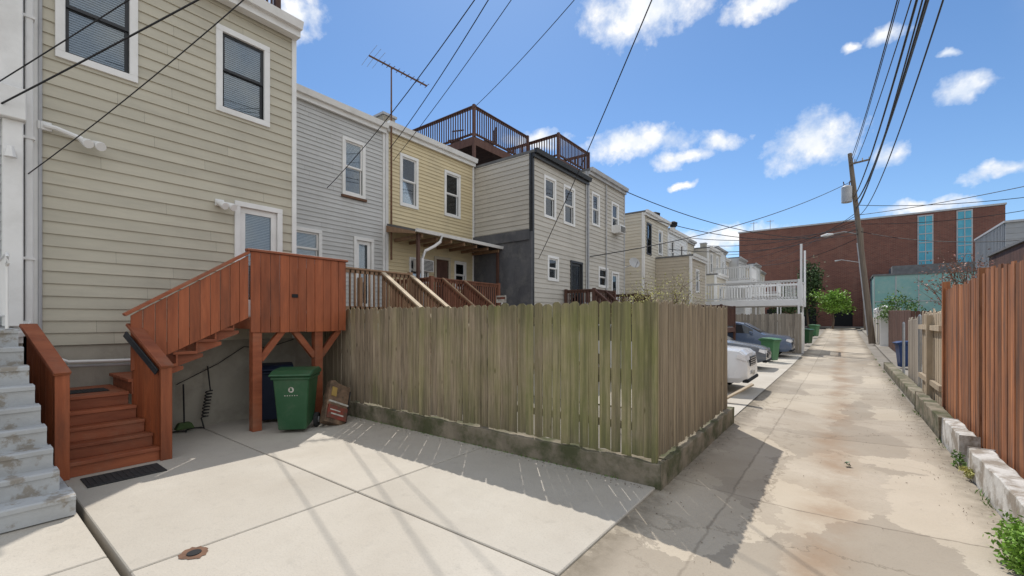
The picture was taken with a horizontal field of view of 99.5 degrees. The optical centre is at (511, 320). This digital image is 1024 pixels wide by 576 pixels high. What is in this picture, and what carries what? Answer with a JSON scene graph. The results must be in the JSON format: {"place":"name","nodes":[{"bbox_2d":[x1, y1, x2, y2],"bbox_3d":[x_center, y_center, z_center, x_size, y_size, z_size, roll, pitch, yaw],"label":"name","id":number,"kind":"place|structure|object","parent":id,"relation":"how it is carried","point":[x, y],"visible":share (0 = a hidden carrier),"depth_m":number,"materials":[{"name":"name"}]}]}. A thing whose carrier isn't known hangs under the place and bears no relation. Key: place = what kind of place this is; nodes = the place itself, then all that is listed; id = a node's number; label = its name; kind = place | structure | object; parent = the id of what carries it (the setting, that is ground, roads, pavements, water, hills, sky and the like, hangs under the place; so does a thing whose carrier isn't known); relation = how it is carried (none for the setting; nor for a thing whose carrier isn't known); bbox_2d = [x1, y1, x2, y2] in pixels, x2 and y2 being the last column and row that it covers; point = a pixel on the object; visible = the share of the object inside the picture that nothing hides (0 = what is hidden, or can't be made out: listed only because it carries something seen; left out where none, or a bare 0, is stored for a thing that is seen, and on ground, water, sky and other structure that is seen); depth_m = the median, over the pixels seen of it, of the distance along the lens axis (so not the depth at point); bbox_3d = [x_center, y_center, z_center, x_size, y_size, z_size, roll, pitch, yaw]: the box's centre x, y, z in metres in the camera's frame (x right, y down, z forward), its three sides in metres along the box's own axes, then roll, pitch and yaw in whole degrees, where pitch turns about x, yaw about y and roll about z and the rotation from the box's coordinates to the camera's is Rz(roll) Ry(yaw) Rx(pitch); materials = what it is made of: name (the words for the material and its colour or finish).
{"place":"outdoors","nodes":[
{"label":"outdoors","id":0,"kind":"place"},
{"bbox_2d":[0,512,119,575],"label":"driveway","id":1,"kind":"structure","parent":0,"point":[67,546],"depth_m":3.39,"materials":[{"name":"concrete"}]},
{"bbox_2d":[0,327,75,533],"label":"concrete steps","id":2,"kind":"structure","parent":1,"relation":"on","point":[35,489],"depth_m":4.09,"materials":[{"name":"concrete"}]},
{"bbox_2d":[0,252,9,328],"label":"stair railing","id":3,"kind":"object","parent":2,"relation":"on","point":[4,284],"visible":1,"depth_m":4.57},
{"bbox_2d":[64,415,654,575],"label":"driveway","id":4,"kind":"structure","parent":0,"point":[352,496],"depth_m":4.19,"materials":[{"name":"concrete"}]},
{"bbox_2d":[80,463,166,487],"bbox_3d":[-4.495,1.790,5.038,0.420,0.017,0.690,0,0,37],"label":"door mat","id":5,"kind":"object","parent":4,"relation":"on","point":[115,476],"depth_m":4.99,"materials":[{"name":"rubber"}]},
{"bbox_2d":[19,248,347,480],"bbox_3d":[-4.603,0.328,6.784,1.809,2.945,4.146,0,0,37],"label":"red porch","id":6,"kind":"object","parent":4,"relation":"on","point":[295,295],"visible":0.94,"depth_m":6.15,"materials":[{"name":"wood"}]},
{"bbox_2d":[123,331,158,374],"bbox_3d":[-4.862,0.425,5.677,0.663,0.553,0.020,0,0,18],"label":"black handrail","id":7,"kind":"object","parent":6,"relation":"attached to","point":[144,357],"visible":1,"depth_m":5.66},
{"bbox_2d":[174,384,194,430],"bbox_3d":[-5.324,1.399,7.024,0.230,0.703,0.251,0,0,37],"label":"broom","id":8,"kind":"object","parent":4,"relation":"on","point":[183,425],"visible":1,"depth_m":7.00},
{"bbox_2d":[172,366,212,432],"bbox_3d":[-5.226,1.284,7.042,0.211,1.014,0.727,0,0,23],"label":"coiled cord","id":9,"kind":"object","parent":4,"relation":"on","point":[202,415],"visible":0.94,"depth_m":7.28,"materials":[{"name":"rubber"}]},
{"bbox_2d":[178,546,208,559],"bbox_3d":[-2.458,1.793,3.352,0.204,0.006,0.207,0,0,-15],"label":"drain cover","id":10,"kind":"object","parent":4,"relation":"on","point":[194,552],"visible":1,"depth_m":3.34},
{"bbox_2d":[262,362,293,419],"bbox_3d":[-4.306,1.289,7.834,0.620,1.018,0.732,0,0,-30],"label":"wheeled bin","id":11,"kind":"object","parent":4,"relation":"on","point":[268,406],"visible":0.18,"depth_m":7.57,"materials":[{"name":"plastic"}]},
{"bbox_2d":[268,366,321,429],"bbox_3d":[-3.538,1.289,7.133,0.620,1.018,0.732,0,0,-10],"label":"wheeled bin","id":12,"kind":"object","parent":4,"relation":"on","point":[295,389],"visible":1,"depth_m":6.88,"materials":[{"name":"plastic"}]},
{"bbox_2d":[320,380,350,424],"bbox_3d":[-3.082,1.451,7.598,0.180,0.774,0.448,-22,-36,26],"label":"bag","id":13,"kind":"object","parent":4,"relation":"on","point":[335,406],"visible":0.98,"depth_m":7.51,"materials":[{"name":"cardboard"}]},
{"bbox_2d":[350,386,631,448],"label":"yard","id":14,"kind":"structure","parent":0,"point":[542,421],"depth_m":7.61,"materials":[{"name":"concrete"}]},
{"bbox_2d":[346,267,450,309],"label":"wooden deck","id":15,"kind":"structure","parent":14,"relation":"on","point":[407,296],"depth_m":10.13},
{"bbox_2d":[394,276,499,309],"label":"wooden deck","id":16,"kind":"structure","parent":14,"relation":"on","point":[469,294],"depth_m":12.83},
{"bbox_2d":[564,288,631,316],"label":"wooden deck","id":17,"kind":"structure","parent":14,"relation":"on","point":[599,296],"depth_m":15.87,"materials":[{"name":"brown wood"}]},
{"bbox_2d":[77,327,913,575],"bbox_3d":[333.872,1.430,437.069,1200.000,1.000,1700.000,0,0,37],"label":"ground","id":18,"kind":"structure","parent":0,"point":[879,356],"depth_m":23.18,"materials":[{"name":"concrete"}]},
{"bbox_2d":[0,0,26,345],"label":"row house","id":19,"kind":"structure","parent":18,"relation":"on","point":[13,116],"depth_m":5.51,"materials":[{"name":"white"}]},
{"bbox_2d":[18,0,34,337],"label":"downspout","id":20,"kind":"object","parent":19,"relation":"attached to","point":[29,21],"visible":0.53,"depth_m":5.74,"materials":[{"name":"metal"}]},
{"bbox_2d":[23,0,303,429],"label":"row house","id":21,"kind":"structure","parent":18,"relation":"on","point":[133,215],"depth_m":6.94,"materials":[{"name":"beige"}]},
{"bbox_2d":[37,120,106,150],"bbox_3d":[-6.127,-2.568,6.052,0.242,0.284,0.679,0,0,42],"label":"security light","id":22,"kind":"object","parent":21,"relation":"attached to","point":[84,142],"visible":1,"depth_m":6.06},
{"bbox_2d":[38,0,129,367],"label":"conduit","id":23,"kind":"object","parent":21,"relation":"attached to","point":[40,182],"visible":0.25,"depth_m":5.87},
{"bbox_2d":[62,358,129,362],"bbox_3d":[-5.949,0.556,6.363,0.064,0.151,1.111,0,0,37],"label":"drain pipe","id":24,"kind":"object","parent":21,"relation":"attached to","point":[95,360],"visible":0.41,"depth_m":6.26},
{"bbox_2d":[55,0,137,83],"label":"window","id":25,"kind":"structure","parent":21,"relation":"in","point":[62,7],"depth_m":6.44,"materials":[{"name":"white glass"}]},
{"bbox_2d":[215,199,236,210],"bbox_3d":[-4.980,-2.008,7.558,0.269,0.204,0.281,0,0,37],"label":"security light","id":26,"kind":"object","parent":21,"relation":"attached to","point":[222,204],"visible":1,"depth_m":7.51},
{"bbox_2d":[215,23,269,127],"bbox_3d":[-4.931,-4.420,7.938,0.165,1.520,0.890,0,0,37],"label":"window","id":27,"kind":"structure","parent":21,"relation":"in","point":[223,33],"depth_m":7.95,"materials":[{"name":"white glass"}]},
{"bbox_2d":[241,207,275,315],"bbox_3d":[-4.749,-1.070,8.126,0.147,1.980,0.650,0,0,37],"label":"door","id":28,"kind":"structure","parent":21,"relation":"in","point":[244,211],"depth_m":8.14,"materials":[{"name":"white glass"}]},
{"bbox_2d":[295,83,388,385],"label":"row house","id":29,"kind":"structure","parent":18,"relation":"on","point":[342,216],"depth_m":11.79,"materials":[{"name":"grey"}]},
{"bbox_2d":[296,226,321,256],"bbox_3d":[-5.286,-1.825,11.098,0.165,1.050,0.820,0,0,37],"label":"window","id":30,"kind":"structure","parent":29,"relation":"in","point":[317,250],"depth_m":11.20,"materials":[{"name":"clear glass"}]},
{"bbox_2d":[341,135,366,201],"bbox_3d":[-4.457,-4.215,12.163,0.190,1.670,0.780,0,0,37],"label":"window","id":31,"kind":"structure","parent":29,"relation":"in","point":[362,155],"depth_m":12.21,"materials":[{"name":"clear glass"}]},
{"bbox_2d":[357,240,369,306],"bbox_3d":[-4.251,-1.220,12.402,0.147,2.080,0.470,0,0,37],"label":"door","id":32,"kind":"structure","parent":29,"relation":"in","point":[360,250],"depth_m":12.48,"materials":[{"name":"white glass"}]},
{"bbox_2d":[385,120,503,307],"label":"row house","id":33,"kind":"structure","parent":18,"relation":"on","point":[431,229],"depth_m":14.22,"materials":[{"name":"yellow"}]},
{"bbox_2d":[363,48,428,259],"bbox_3d":[-3.612,-4.860,12.823,2.275,6.120,0.819,0,0,11],"label":"tv antenna","id":34,"kind":"object","parent":33,"relation":"attached to","point":[395,69],"visible":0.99,"depth_m":12.92,"materials":[{"name":"metal"}]},
{"bbox_2d":[399,152,418,209],"bbox_3d":[-3.286,-4.365,13.716,0.165,1.630,0.730,0,0,37],"label":"window","id":35,"kind":"structure","parent":33,"relation":"in","point":[409,166],"depth_m":13.74,"materials":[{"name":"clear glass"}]},
{"bbox_2d":[437,259,447,303],"bbox_3d":[-2.387,-1.105,14.817,0.117,1.910,0.570,0,0,37],"label":"door","id":36,"kind":"structure","parent":33,"relation":"in","point":[442,265],"depth_m":14.87,"materials":[{"name":"brown wood"}]},
{"bbox_2d":[444,169,460,218],"bbox_3d":[-2.130,-4.390,15.230,0.165,1.580,0.780,0,0,37],"label":"window","id":37,"kind":"structure","parent":33,"relation":"in","point":[452,181],"depth_m":15.25,"materials":[{"name":"clear glass"}]},
{"bbox_2d":[454,261,466,288],"bbox_3d":[-1.893,-1.600,15.540,0.165,1.000,0.600,0,0,37],"label":"door","id":38,"kind":"structure","parent":33,"relation":"in","point":[460,268],"depth_m":15.57,"materials":[{"name":"clear glass"}]},
{"bbox_2d":[323,299,733,490],"bbox_3d":[-0.042,0.830,8.291,7.067,2.160,3.873,0,0,37],"label":"wooden fence","id":39,"kind":"object","parent":18,"relation":"on","point":[470,374],"visible":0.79,"depth_m":5.82,"materials":[{"name":"brown wood"}]},
{"bbox_2d":[473,147,591,306],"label":"row house","id":40,"kind":"structure","parent":18,"relation":"on","point":[519,199],"depth_m":15.41,"materials":[{"name":"plastic"}]},
{"bbox_2d":[413,104,528,165],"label":"roof deck","id":41,"kind":"structure","parent":40,"relation":"on","point":[482,151],"depth_m":17.08,"materials":[{"name":"brown wood"}]},
{"bbox_2d":[507,132,589,169],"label":"roof deck","id":42,"kind":"structure","parent":40,"relation":"on","point":[567,150],"depth_m":18.90,"materials":[{"name":"brown wood"}]},
{"bbox_2d":[543,174,555,220],"bbox_3d":[1.305,-4.340,15.444,0.165,1.480,0.790,0,0,37],"label":"window","id":43,"kind":"structure","parent":40,"relation":"in","point":[549,193],"depth_m":15.46,"materials":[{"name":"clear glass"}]},
{"bbox_2d":[547,255,558,281],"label":"window","id":44,"kind":"structure","parent":40,"relation":"in","point":[552,261],"depth_m":15.62,"materials":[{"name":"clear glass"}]},
{"bbox_2d":[563,184,574,226],"bbox_3d":[2.131,-4.340,16.524,0.165,1.480,0.850,0,0,37],"label":"window","id":45,"kind":"structure","parent":40,"relation":"in","point":[569,204],"depth_m":16.53,"materials":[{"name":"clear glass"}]},
{"bbox_2d":[572,263,580,305],"bbox_3d":[2.505,-1.155,16.962,0.147,2.110,0.780,0,0,37],"label":"door","id":46,"kind":"structure","parent":40,"relation":"in","point":[576,268],"depth_m":17.05,"materials":[{"name":"black glass"}]},
{"bbox_2d":[580,167,628,302],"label":"row house","id":47,"kind":"structure","parent":18,"relation":"on","point":[606,215],"depth_m":18.96,"materials":[{"name":"plastic"}]},
{"bbox_2d":[591,191,599,227],"bbox_3d":[3.476,-4.650,18.285,0.165,1.400,0.720,0,0,37],"label":"window","id":48,"kind":"structure","parent":47,"relation":"in","point":[595,198],"depth_m":18.33,"materials":[{"name":"clear glass"}]},
{"bbox_2d":[598,266,608,288],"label":"window","id":49,"kind":"structure","parent":47,"relation":"in","point":[601,270],"depth_m":18.87,"materials":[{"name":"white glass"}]},
{"bbox_2d":[611,201,618,232],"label":"window","id":50,"kind":"structure","parent":47,"relation":"in","point":[614,206],"depth_m":19.85,"materials":[{"name":"clear glass"}]},
{"bbox_2d":[625,209,671,304],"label":"row house","id":51,"kind":"structure","parent":18,"relation":"on","point":[642,230],"depth_m":23.14,"materials":[{"name":"beige wood"}]},
{"bbox_2d":[646,222,651,255],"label":"window","id":52,"kind":"structure","parent":51,"relation":"in","point":[649,226],"depth_m":23.40,"materials":[{"name":"black glass"}]},
{"bbox_2d":[668,227,689,255],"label":"row house","id":53,"kind":"structure","parent":18,"relation":"on","point":[674,235],"depth_m":27.07,"materials":[{"name":"plastic"}]},
{"bbox_2d":[656,253,709,305],"bbox_3d":[9.731,-0.710,24.633,2.120,5.620,3.035,0,0,37],"label":"house extension","id":54,"kind":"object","parent":18,"relation":"on","point":[666,265],"visible":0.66,"depth_m":23.59,"materials":[{"name":"plastic"}]},
{"bbox_2d":[694,246,722,273],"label":"row house","id":55,"kind":"structure","parent":18,"relation":"on","point":[713,254],"depth_m":32.56,"materials":[{"name":"white wood"}]},
{"bbox_2d":[706,273,728,301],"bbox_3d":[13.630,-0.568,29.835,1.840,5.020,3.035,0,0,37],"label":"house extension","id":56,"kind":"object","parent":18,"relation":"on","point":[716,278],"visible":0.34,"depth_m":28.53,"materials":[{"name":"plastic"}]},
{"bbox_2d":[713,265,756,314],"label":"white deck","id":57,"kind":"structure","parent":18,"relation":"on","point":[752,273],"depth_m":32.25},
{"bbox_2d":[729,256,747,280],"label":"row house","id":58,"kind":"structure","parent":18,"relation":"on","point":[736,261],"depth_m":41.88,"materials":[{"name":"white wood"}]},
{"bbox_2d":[726,285,752,314],"bbox_3d":[18.804,-0.571,35.949,1.840,4.720,3.035,0,0,37],"label":"house extension","id":59,"kind":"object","parent":18,"relation":"on","point":[740,311],"visible":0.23,"depth_m":34.71,"materials":[{"name":"white wood"}]},
{"bbox_2d":[706,244,805,313],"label":"white deck","id":60,"kind":"structure","parent":18,"relation":"on","point":[770,301],"depth_m":25.76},
{"bbox_2d":[736,313,801,352],"bbox_3d":[12.313,0.672,24.108,6.300,2.097,0.075,0,0,37],"label":"wooden fence","id":61,"kind":"object","parent":18,"relation":"on","point":[784,324],"visible":0.28,"depth_m":22.75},
{"bbox_2d":[769,282,811,313],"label":"tree","id":62,"kind":"object","parent":18,"relation":"on","point":[788,310],"visible":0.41,"depth_m":50.37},
{"bbox_2d":[738,202,1006,326],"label":"brick building","id":63,"kind":"structure","parent":18,"relation":"on","point":[883,254],"depth_m":57.64,"materials":[{"name":"brick"}]},
{"bbox_2d":[834,308,852,325],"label":"door","id":64,"kind":"structure","parent":63,"relation":"in","point":[847,319],"depth_m":58.69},
{"bbox_2d":[917,214,932,264],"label":"window","id":65,"kind":"structure","parent":63,"relation":"in","point":[924,230],"depth_m":53.75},
{"bbox_2d":[956,209,972,261],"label":"window","id":66,"kind":"structure","parent":63,"relation":"in","point":[964,227],"depth_m":51.70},
{"bbox_2d":[884,362,922,405],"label":"concrete block wall","id":67,"kind":"structure","parent":18,"relation":"on","point":[908,386],"depth_m":11.92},
{"bbox_2d":[908,317,917,384],"bbox_3d":[11.221,0.812,12.124,0.028,1.815,2.292,0,0,37],"label":"wooden fence","id":68,"kind":"object","parent":18,"relation":"on","point":[912,349],"visible":0.86,"depth_m":12.06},
{"bbox_2d":[918,314,921,387],"bbox_3d":[10.055,0.825,10.692,0.065,1.950,0.065,0,0,15],"label":"metal post","id":69,"kind":"object","parent":18,"relation":"on","point":[919,350],"visible":0.79,"depth_m":10.67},
{"bbox_2d":[869,261,974,317],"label":"mural building","id":70,"kind":"structure","parent":18,"relation":"on","point":[894,280],"depth_m":48.68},
{"bbox_2d":[918,309,941,405],"bbox_3d":[9.855,0.740,8.090,3.161,1.955,2.822,0,0,37],"label":"wooden fence","id":71,"kind":"object","parent":18,"relation":"on","point":[930,375],"visible":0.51,"depth_m":8.76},
{"bbox_2d":[914,391,953,439],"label":"concrete block wall","id":72,"kind":"structure","parent":18,"relation":"on","point":[932,412],"depth_m":7.64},
{"bbox_2d":[941,417,980,468],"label":"concrete block wall","id":73,"kind":"structure","parent":18,"relation":"on","point":[957,435],"depth_m":5.84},
{"bbox_2d":[967,446,1023,525],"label":"concrete block wall","id":74,"kind":"structure","parent":18,"relation":"on","point":[997,480],"depth_m":4.28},
{"bbox_2d":[265,0,1023,257],"label":"sky","id":75,"kind":"structure","parent":0,"point":[729,113],"materials":[{"name":"blue"}]},
{"bbox_2d":[351,354,995,509],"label":"grass","id":76,"kind":"structure","parent":0,"point":[980,492],"depth_m":5.95,"materials":[{"name":"green plant"}]},
{"bbox_2d":[560,353,802,415],"bbox_3d":[6.678,1.766,16.921,6.670,0.089,17.800,0,0,37],"label":"parking pad","id":77,"kind":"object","parent":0,"point":[770,372],"visible":0.16,"depth_m":12.61,"materials":[{"name":"concrete"}]},
{"bbox_2d":[626,266,709,305],"bbox_3d":[6.196,-0.201,17.387,3.593,4.010,2.215,0,0,37],"label":"shrub","id":78,"kind":"object","parent":77,"relation":"on","point":[676,298],"visible":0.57,"depth_m":17.29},
{"bbox_2d":[598,324,757,383],"bbox_3d":[4.241,0.922,12.616,4.948,1.865,2.300,0,0,37],"label":"parked car","id":79,"kind":"object","parent":77,"relation":"on","point":[741,364],"visible":0.21,"depth_m":10.65,"materials":[{"name":"metal"}]},
{"bbox_2d":[727,336,771,362],"bbox_3d":[7.724,1.062,17.505,4.648,1.585,2.180,0,0,37],"label":"parked car","id":80,"kind":"object","parent":77,"relation":"on","point":[763,353],"visible":0.2,"depth_m":15.88,"materials":[{"name":"metal"}]},
{"bbox_2d":[727,321,794,353],"bbox_3d":[11.605,0.921,22.091,4.648,1.745,2.250,0,0,37],"label":"parked car","id":81,"kind":"object","parent":77,"relation":"on","point":[748,332],"visible":0.31,"depth_m":20.96,"materials":[{"name":"metal"}]},
{"bbox_2d":[758,337,781,360],"bbox_3d":[11.171,1.264,18.788,0.620,1.018,0.732,0,0,-30],"label":"wheeled bin","id":82,"kind":"object","parent":77,"relation":"on","point":[773,344],"visible":0.54,"depth_m":18.55,"materials":[{"name":"plastic"}]},
{"bbox_2d":[701,304,735,339],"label":"wooden deck","id":83,"kind":"structure","parent":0,"point":[731,315],"depth_m":20.71,"materials":[{"name":"brown wood"}]},
{"bbox_2d":[559,326,1023,575],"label":"alley","id":84,"kind":"structure","parent":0,"point":[768,508],"depth_m":4.48,"materials":[{"name":"concrete"}]},
{"bbox_2d":[808,288,855,328],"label":"tree","id":85,"kind":"object","parent":84,"relation":"on","point":[831,302],"visible":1,"depth_m":50.11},
{"bbox_2d":[983,509,1023,574],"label":"weed clump","id":86,"kind":"object","parent":84,"relation":"on","point":[1014,534],"visible":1,"depth_m":3.21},
{"bbox_2d":[805,326,863,327],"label":"street","id":87,"kind":"structure","parent":0,"point":[837,327],"depth_m":54.35,"materials":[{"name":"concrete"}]},
{"bbox_2d":[792,255,827,326],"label":"tree","id":88,"kind":"object","parent":87,"relation":"on","point":[814,280],"visible":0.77,"depth_m":55.72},
{"bbox_2d":[861,328,917,385],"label":"side yard","id":89,"kind":"structure","parent":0,"point":[889,353],"depth_m":21.97,"materials":[{"name":"concrete"}]},
{"bbox_2d":[821,153,875,343],"bbox_3d":[22.849,-4.922,29.536,2.963,12.979,0.756,0,0,37],"label":"utility pole","id":90,"kind":"object","parent":89,"relation":"on","point":[848,192],"visible":0.93,"depth_m":29.08,"materials":[{"name":"brown wood"}]},
{"bbox_2d":[590,181,851,256],"bbox_3d":[13.200,-6.050,23.607,23.251,6.936,0.036,0,0,-31],"label":"overhead wire","id":91,"kind":"object","parent":90,"relation":"attached to","point":[713,231],"visible":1,"depth_m":21.56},
{"bbox_2d":[625,191,857,237],"bbox_3d":[14.359,-5.522,24.850,20.092,1.193,0.036,0,0,-26],"label":"overhead wire","id":92,"kind":"object","parent":90,"relation":"attached to","point":[727,226],"visible":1,"depth_m":23.25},
{"bbox_2d":[850,0,897,160],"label":"overhead wire","id":93,"kind":"object","parent":90,"relation":"attached to","point":[877,71],"visible":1,"depth_m":14.72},
{"bbox_2d":[855,0,911,162],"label":"overhead wire","id":94,"kind":"object","parent":90,"relation":"attached to","point":[888,69],"visible":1,"depth_m":14.37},
{"bbox_2d":[854,0,917,196],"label":"overhead wire","id":95,"kind":"object","parent":90,"relation":"attached to","point":[906,37],"visible":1,"depth_m":12.57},
{"bbox_2d":[855,0,922,210],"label":"overhead wire","id":96,"kind":"object","parent":90,"relation":"attached to","point":[921,3],"visible":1,"depth_m":11.57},
{"bbox_2d":[856,0,927,207],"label":"overhead wire","id":97,"kind":"object","parent":90,"relation":"attached to","point":[915,36],"visible":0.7,"depth_m":10.98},
{"bbox_2d":[856,0,928,200],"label":"overhead wire","id":98,"kind":"object","parent":90,"relation":"attached to","point":[899,94],"visible":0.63,"depth_m":11.83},
{"bbox_2d":[860,0,943,214],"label":"overhead wire","id":99,"kind":"object","parent":90,"relation":"attached to","point":[939,11],"visible":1,"depth_m":10.95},
{"bbox_2d":[873,305,887,345],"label":"stone wall","id":100,"kind":"structure","parent":89,"relation":"on","point":[881,332],"depth_m":26.63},
{"bbox_2d":[892,341,907,366],"bbox_3d":[14.608,1.269,16.028,0.732,1.018,0.620,0,0,28],"label":"wheeled bin","id":101,"kind":"object","parent":89,"relation":"on","point":[898,346],"visible":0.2,"depth_m":15.93,"materials":[{"name":"plastic"}]},
{"bbox_2d":[874,287,929,323],"bbox_3d":[22.878,-0.150,25.466,2.509,3.510,2.784,0,0,37],"label":"shrub","id":102,"kind":"object","parent":89,"relation":"on","point":[890,303],"visible":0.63,"depth_m":25.23,"materials":[{"name":"green plant"}]},
{"bbox_2d":[888,310,938,351],"bbox_3d":[19.966,0.568,20.293,2.907,2.296,10.503,0,0,37],"label":"wooden fence","id":103,"kind":"object","parent":89,"relation":"on","point":[897,319],"visible":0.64,"depth_m":21.12,"materials":[{"name":"brown wood"}]},
{"bbox_2d":[914,248,1006,308],"bbox_3d":[13.619,-0.208,13.090,2.355,4.020,2.342,0,0,37],"label":"tree","id":104,"kind":"object","parent":89,"relation":"on","point":[951,278],"visible":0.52,"depth_m":13.04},
{"bbox_2d":[974,219,1023,277],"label":"grey building","id":105,"kind":"structure","parent":89,"relation":"on","point":[1006,231],"depth_m":33.10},
{"bbox_2d":[942,255,1023,478],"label":"wooden fence","id":106,"kind":"object","parent":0,"point":[983,355],"visible":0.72,"depth_m":5.35,"materials":[{"name":"wood"}]},
{"bbox_2d":[986,239,1023,267],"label":"dark garage","id":107,"kind":"structure","parent":0,"point":[1009,254],"depth_m":20.19,"materials":[{"name":"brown wood"}]},
{"bbox_3d":[4.235,-3.600,2.554,0.410,10.800,3.600,0,0,37],"label":"utility pole","id":108,"kind":"object","parent":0,"visible":0},
{"bbox_2d":[0,0,129,81],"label":"overhead wire","id":109,"kind":"object","parent":108,"relation":"attached to","point":[77,32],"visible":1,"depth_m":5.19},
{"bbox_2d":[1,0,198,103],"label":"overhead wire","id":110,"kind":"object","parent":108,"relation":"attached to","point":[104,49],"visible":1,"depth_m":5.18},
{"bbox_2d":[28,0,243,173],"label":"overhead wire","id":111,"kind":"object","parent":108,"relation":"attached to","point":[217,22],"visible":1,"depth_m":5.14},
{"bbox_2d":[327,0,474,187],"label":"overhead wire","id":112,"kind":"object","parent":108,"relation":"attached to","point":[410,88],"visible":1,"depth_m":8.23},
{"bbox_2d":[389,0,488,148],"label":"overhead wire","id":113,"kind":"object","parent":108,"relation":"attached to","point":[444,69],"visible":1,"depth_m":9.42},
{"bbox_2d":[538,0,651,258],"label":"overhead wire","id":114,"kind":"object","parent":108,"relation":"attached to","point":[603,114],"visible":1,"depth_m":8.73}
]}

